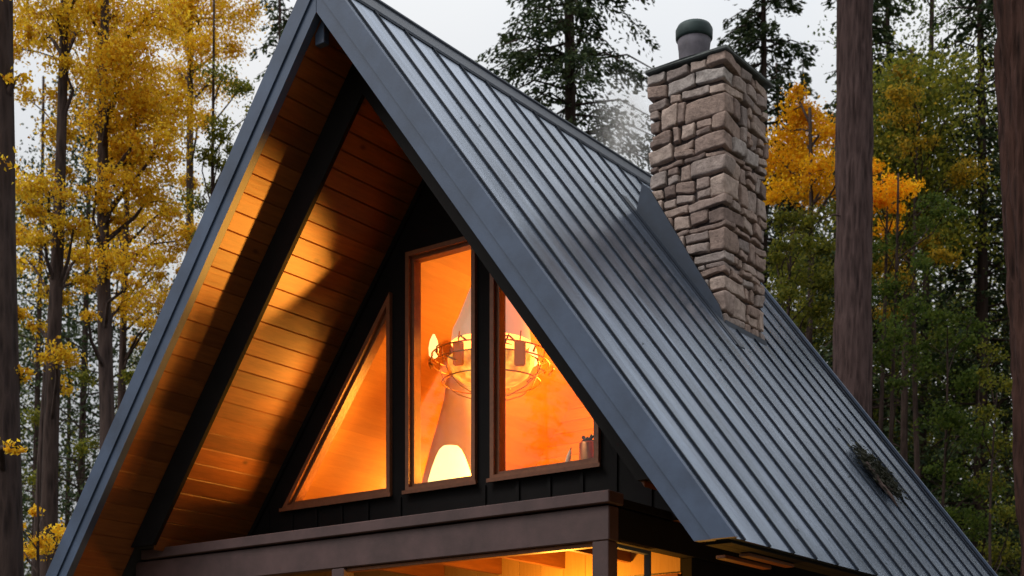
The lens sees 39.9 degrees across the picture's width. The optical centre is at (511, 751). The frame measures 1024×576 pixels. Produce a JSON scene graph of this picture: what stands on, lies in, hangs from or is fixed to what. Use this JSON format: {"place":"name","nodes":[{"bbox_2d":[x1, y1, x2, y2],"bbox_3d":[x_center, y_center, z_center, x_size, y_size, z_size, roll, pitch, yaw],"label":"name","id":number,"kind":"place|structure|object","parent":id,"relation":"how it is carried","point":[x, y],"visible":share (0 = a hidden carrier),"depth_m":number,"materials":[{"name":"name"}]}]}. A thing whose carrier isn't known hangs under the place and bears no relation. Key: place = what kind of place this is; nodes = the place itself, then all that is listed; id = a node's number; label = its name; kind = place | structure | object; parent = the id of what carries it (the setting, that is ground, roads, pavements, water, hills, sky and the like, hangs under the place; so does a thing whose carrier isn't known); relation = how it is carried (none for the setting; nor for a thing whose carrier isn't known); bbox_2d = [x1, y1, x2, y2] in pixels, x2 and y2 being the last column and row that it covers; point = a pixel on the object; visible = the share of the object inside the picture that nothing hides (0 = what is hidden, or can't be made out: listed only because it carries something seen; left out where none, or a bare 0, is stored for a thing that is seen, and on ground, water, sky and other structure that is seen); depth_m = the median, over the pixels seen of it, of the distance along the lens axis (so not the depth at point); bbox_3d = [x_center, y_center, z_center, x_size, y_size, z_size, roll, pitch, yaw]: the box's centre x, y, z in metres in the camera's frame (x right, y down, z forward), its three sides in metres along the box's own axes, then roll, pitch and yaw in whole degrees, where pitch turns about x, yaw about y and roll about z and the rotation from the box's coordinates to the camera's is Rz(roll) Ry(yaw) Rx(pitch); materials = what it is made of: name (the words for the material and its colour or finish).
{"place":"outdoors","nodes":[
{"label":"outdoors","id":0,"kind":"place"},
{"bbox_2d":[19,298,35,545],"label":"broadleaf tree","id":1,"kind":"object","parent":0,"point":[23,400],"visible":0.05,"depth_m":46.42,"materials":[{"name":"green plant"}]},
{"bbox_2d":[18,312,78,572],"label":"broadleaf tree","id":2,"kind":"object","parent":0,"point":[29,522],"visible":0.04,"depth_m":51.74,"materials":[{"name":"green plant"}]},
{"bbox_2d":[65,305,148,493],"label":"broadleaf tree","id":3,"kind":"object","parent":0,"point":[132,368],"visible":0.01,"depth_m":59.45,"materials":[{"name":"green plant"}]},
{"bbox_2d":[70,286,166,516],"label":"broadleaf tree","id":4,"kind":"object","parent":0,"point":[131,367],"visible":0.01,"depth_m":57.88,"materials":[{"name":"green plant"}]},
{"bbox_2d":[13,0,1012,574],"label":"sky","id":5,"kind":"structure","parent":0,"point":[471,27],"materials":[{"name":"white"}]},
{"bbox_2d":[565,448,571,461],"bbox_3d":[0.575,-3.057,14.661,0.089,0.212,0.089,0,0,-16],"label":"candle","id":6,"kind":"object","parent":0,"point":[568,457],"visible":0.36,"depth_m":14.63,"materials":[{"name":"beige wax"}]},
{"bbox_2d":[768,62,831,337],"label":"broadleaf tree","id":7,"kind":"object","parent":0,"point":[780,209],"depth_m":52.09,"materials":[{"name":"green plant"}]},
{"bbox_2d":[928,236,1013,575],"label":"broadleaf tree","id":8,"kind":"object","parent":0,"point":[970,353],"depth_m":57.56,"materials":[{"name":"green plant"}]},
{"label":"ground","id":9,"kind":"structure","parent":0,"visible":0},
{"bbox_2d":[0,0,35,575],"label":"pine tree","id":10,"kind":"object","parent":9,"relation":"on","point":[12,314],"visible":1,"depth_m":17.78,"materials":[{"name":"brown plant"}]},
{"bbox_2d":[13,0,69,575],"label":"maple tree","id":11,"kind":"object","parent":9,"relation":"on","point":[34,211],"visible":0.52,"depth_m":26.86,"materials":[{"name":"yellow plant"}]},
{"bbox_2d":[23,454,65,575],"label":"maple tree","id":12,"kind":"object","parent":9,"relation":"on","point":[39,546],"visible":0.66,"depth_m":20.97,"materials":[{"name":"yellow plant"}]},
{"bbox_2d":[15,165,96,575],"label":"broadleaf tree","id":13,"kind":"object","parent":9,"relation":"on","point":[21,327],"visible":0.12,"depth_m":45.70,"materials":[{"name":"green plant"}]},
{"bbox_2d":[18,228,117,535],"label":"broadleaf tree","id":14,"kind":"object","parent":9,"relation":"on","point":[69,400],"visible":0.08,"depth_m":50.12,"materials":[{"name":"green plant"}]},
{"bbox_2d":[15,0,121,575],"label":"maple tree","id":15,"kind":"object","parent":9,"relation":"on","point":[55,355],"visible":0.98,"depth_m":23.82,"materials":[{"name":"yellow plant"}]},
{"bbox_2d":[15,76,134,575],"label":"broadleaf tree","id":16,"kind":"object","parent":9,"relation":"on","point":[37,395],"visible":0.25,"depth_m":38.66,"materials":[{"name":"gold leaf"},{"name":"dark bark"}]},
{"bbox_2d":[15,22,170,564],"bbox_3d":[-12.369,-9.810,40.631,7.071,22.830,7.147,0,0,34],"label":"broadleaf tree","id":17,"kind":"object","parent":9,"relation":"on","point":[84,394],"visible":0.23,"depth_m":39.97,"materials":[{"name":"gold leaf"},{"name":"dark bark"}]},
{"bbox_2d":[15,44,209,570],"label":"broadleaf tree","id":18,"kind":"object","parent":9,"relation":"on","point":[114,334],"visible":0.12,"depth_m":42.27,"materials":[{"name":"green plant"}]},
{"bbox_2d":[35,0,218,448],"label":"maple tree","id":19,"kind":"object","parent":9,"relation":"on","point":[116,56],"visible":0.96,"depth_m":25.14,"materials":[{"name":"yellow plant"}]},
{"bbox_2d":[71,55,200,410],"bbox_3d":[-7.576,-6.538,29.098,3.938,16.292,2.474,0,0,36],"label":"maple tree","id":20,"kind":"object","parent":9,"relation":"on","point":[148,292],"visible":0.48,"depth_m":28.82,"materials":[{"name":"yellow plant"}]},
{"bbox_2d":[20,0,254,490],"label":"maple tree","id":21,"kind":"object","parent":9,"relation":"on","point":[211,158],"visible":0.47,"depth_m":26.84,"materials":[{"name":"gold leaf"},{"name":"dark bark"}]},
{"bbox_2d":[140,0,273,251],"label":"maple tree","id":22,"kind":"object","parent":9,"relation":"on","point":[191,182],"visible":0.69,"depth_m":29.92,"materials":[{"name":"yellow plant"}]},
{"bbox_2d":[249,0,292,81],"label":"fir tree","id":23,"kind":"object","parent":9,"relation":"on","point":[278,27],"visible":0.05,"depth_m":35.03,"materials":[{"name":"green plant"}]},
{"bbox_2d":[45,0,997,575],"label":"frame cabin","id":24,"kind":"object","parent":9,"relation":"on","point":[377,208],"visible":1,"depth_m":15.16,"materials":[{"name":"metal"}]},
{"bbox_2d":[279,292,391,511],"bbox_3d":[-2.002,-3.987,16.262,1.740,2.285,0.190,0,0,36],"label":"window","id":25,"kind":"structure","parent":24,"relation":"in","point":[382,326],"depth_m":16.10,"materials":[{"name":"brown wood"}]},
{"bbox_2d":[402,236,476,494],"bbox_3d":[-0.747,-4.182,15.343,1.030,2.675,0.190,0,0,36],"label":"window","id":26,"kind":"structure","parent":24,"relation":"in","point":[414,258],"depth_m":15.55,"materials":[{"name":"brown wood"}]},
{"bbox_2d":[422,347,470,482],"bbox_3d":[-0.624,-3.700,17.434,1.120,2.600,1.120,0,0,36],"label":"stove hood","id":27,"kind":"object","parent":24,"relation":"on","point":[453,427],"visible":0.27,"depth_m":17.17,"materials":[{"name":"white paint"}]},
{"bbox_2d":[428,445,470,481],"bbox_3d":[-0.705,-2.950,16.155,0.540,1.100,0.540,0,0,36],"label":"floor lamp","id":28,"kind":"object","parent":24,"relation":"on","point":[450,461],"visible":0.57,"depth_m":15.98,"materials":[{"name":"beige fabric"}]},
{"bbox_2d":[428,288,553,400],"bbox_3d":[-0.161,-5.499,16.041,1.652,2.942,1.455,0,0,36],"label":"chandelier","id":29,"kind":"object","parent":24,"relation":"hanging from","point":[521,362],"visible":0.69,"depth_m":15.84,"materials":[{"name":"orange"}]},
{"bbox_2d":[486,274,600,482],"bbox_3d":[0.354,-4.032,14.537,1.420,2.374,0.190,0,0,36],"label":"window","id":30,"kind":"structure","parent":24,"relation":"in","point":[498,472],"depth_m":14.87,"materials":[{"name":"brown wood"}]},
{"bbox_2d":[579,434,593,459],"bbox_3d":[0.780,-3.110,14.510,0.184,0.317,0.184,0,0,36],"label":"canister","id":31,"kind":"object","parent":24,"relation":"on","point":[586,447],"visible":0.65,"depth_m":14.43,"materials":[{"name":"silver metal"}]},
{"bbox_2d":[384,25,942,559],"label":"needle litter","id":32,"kind":"object","parent":24,"relation":"on","point":[720,339],"visible":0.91,"depth_m":15.44,"materials":[{"name":"brown plant"}]},
{"bbox_2d":[651,573,680,575],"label":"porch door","id":33,"kind":"structure","parent":24,"relation":"in","point":[676,574],"depth_m":14.25,"materials":[{"name":"brown wood"}]},
{"bbox_2d":[838,428,909,506],"bbox_3d":[4.223,-3.272,16.338,0.794,1.016,1.012,0,0,36],"label":"fallen branch","id":34,"kind":"object","parent":24,"relation":"on","point":[884,479],"visible":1,"depth_m":16.25,"materials":[{"name":"green plant"}]},
{"bbox_2d":[475,0,661,174],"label":"fir tree","id":35,"kind":"object","parent":9,"relation":"on","point":[571,57],"visible":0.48,"depth_m":32.64,"materials":[{"name":"green plant"}]},
{"bbox_2d":[717,0,829,349],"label":"fir tree","id":36,"kind":"object","parent":9,"relation":"on","point":[745,28],"visible":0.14,"depth_m":36.88,"materials":[{"name":"green plant"}]},
{"bbox_2d":[765,195,835,338],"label":"broadleaf tree","id":37,"kind":"object","parent":9,"relation":"on","point":[822,283],"visible":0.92,"depth_m":24.68,"materials":[{"name":"green plant"}]},
{"bbox_2d":[772,58,832,365],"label":"fir tree","id":38,"kind":"object","parent":9,"relation":"on","point":[803,66],"visible":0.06,"depth_m":49.83,"materials":[{"name":"green plant"}]},
{"bbox_2d":[763,74,878,344],"bbox_3d":[5.623,-5.521,26.181,2.389,14.257,3.174,0,0,8],"label":"maple tree","id":39,"kind":"object","parent":9,"relation":"on","point":[810,167],"visible":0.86,"depth_m":26.27,"materials":[{"name":"yellow plant"}]},
{"bbox_2d":[774,141,880,358],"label":"broadleaf tree","id":40,"kind":"object","parent":9,"relation":"on","point":[818,229],"visible":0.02,"depth_m":49.36,"materials":[{"name":"green plant"}]},
{"bbox_2d":[818,0,873,418],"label":"pine tree","id":41,"kind":"object","parent":9,"relation":"on","point":[852,322],"visible":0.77,"depth_m":22.77,"materials":[{"name":"brown plant"}]},
{"bbox_2d":[762,227,931,450],"bbox_3d":[7.023,-5.398,32.903,6.239,14.010,6.086,0,0,-13],"label":"broadleaf tree","id":42,"kind":"object","parent":9,"relation":"on","point":[797,307],"visible":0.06,"depth_m":32.63,"materials":[{"name":"green plant"}]},
{"bbox_2d":[821,200,887,396],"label":"fir tree","id":43,"kind":"object","parent":9,"relation":"on","point":[833,306],"visible":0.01,"depth_m":39.77,"materials":[{"name":"green plant"}]},
{"bbox_2d":[799,0,966,528],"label":"fir tree","id":44,"kind":"object","parent":9,"relation":"on","point":[880,57],"visible":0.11,"depth_m":30.88,"materials":[{"name":"green plant"}]},
{"bbox_2d":[824,0,968,509],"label":"fir tree","id":45,"kind":"object","parent":9,"relation":"on","point":[885,21],"visible":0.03,"depth_m":37.04,"materials":[{"name":"green plant"}]},
{"bbox_2d":[872,152,928,432],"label":"maple tree","id":46,"kind":"object","parent":9,"relation":"on","point":[880,200],"visible":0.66,"depth_m":25.83,"materials":[{"name":"yellow plant"}]},
{"bbox_2d":[798,30,1003,463],"bbox_3d":[8.197,-6.479,28.828,4.811,16.171,4.987,0,0,36],"label":"maple tree","id":47,"kind":"object","parent":9,"relation":"on","point":[937,77],"visible":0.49,"depth_m":28.40,"materials":[{"name":"green plant"}]},
{"bbox_2d":[788,0,1013,507],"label":"broadleaf tree","id":48,"kind":"object","parent":9,"relation":"on","point":[931,5],"visible":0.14,"depth_m":32.77,"materials":[{"name":"green plant"}]},
{"bbox_2d":[825,177,1012,532],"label":"broadleaf tree","id":49,"kind":"object","parent":9,"relation":"on","point":[940,327],"visible":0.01,"depth_m":46.82,"materials":[{"name":"green plant"}]},
{"bbox_2d":[872,173,972,444],"bbox_3d":[7.080,-4.398,25.316,2.475,12.006,1.967,0,0,-21],"label":"broadleaf tree","id":50,"kind":"object","parent":9,"relation":"on","point":[894,318],"visible":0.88,"depth_m":25.17,"materials":[{"name":"green plant"}]},
{"bbox_2d":[872,309,992,527],"bbox_3d":[9.809,-4.896,36.153,5.790,13.008,5.685,0,0,36],"label":"broadleaf tree","id":51,"kind":"object","parent":9,"relation":"on","point":[876,416],"visible":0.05,"depth_m":35.47,"materials":[{"name":"green plant"}]},
{"bbox_2d":[872,58,994,479],"bbox_3d":[8.266,-6.201,28.095,2.514,15.612,3.081,0,0,6],"label":"maple tree","id":52,"kind":"object","parent":9,"relation":"on","point":[957,175],"visible":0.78,"depth_m":27.59,"materials":[{"name":"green plant"}]},
{"bbox_2d":[916,134,971,517],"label":"fir tree","id":53,"kind":"object","parent":9,"relation":"on","point":[945,330],"visible":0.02,"depth_m":53.87,"materials":[{"name":"green plant"}]},
{"bbox_2d":[878,83,1020,575],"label":"broadleaf tree","id":54,"kind":"object","parent":9,"relation":"on","point":[1007,467],"visible":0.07,"depth_m":33.02,"materials":[{"name":"green plant"}]},
{"bbox_2d":[894,0,1021,575],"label":"fir tree","id":55,"kind":"object","parent":9,"relation":"on","point":[982,301],"visible":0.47,"depth_m":29.92,"materials":[{"name":"green plant"}]},
{"bbox_2d":[906,306,1012,548],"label":"broadleaf tree","id":56,"kind":"object","parent":9,"relation":"on","point":[953,473],"visible":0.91,"depth_m":26.65,"materials":[{"name":"green plant"}]},
{"bbox_2d":[929,272,1013,561],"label":"broadleaf tree","id":57,"kind":"object","parent":9,"relation":"on","point":[961,293],"visible":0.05,"depth_m":52.85,"materials":[{"name":"green plant"}]},
{"bbox_2d":[962,337,1020,572],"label":"broadleaf tree","id":58,"kind":"object","parent":9,"relation":"on","point":[998,555],"visible":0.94,"depth_m":25.12,"materials":[{"name":"green plant"}]},
{"bbox_2d":[969,103,1019,568],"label":"fir tree","id":59,"kind":"object","parent":9,"relation":"on","point":[1000,326],"visible":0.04,"depth_m":50.92,"materials":[{"name":"green plant"}]},
{"bbox_2d":[993,0,1023,575],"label":"pine tree","id":60,"kind":"object","parent":9,"relation":"on","point":[1009,55],"visible":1,"depth_m":13.92,"materials":[{"name":"brown plant"}]}
]}

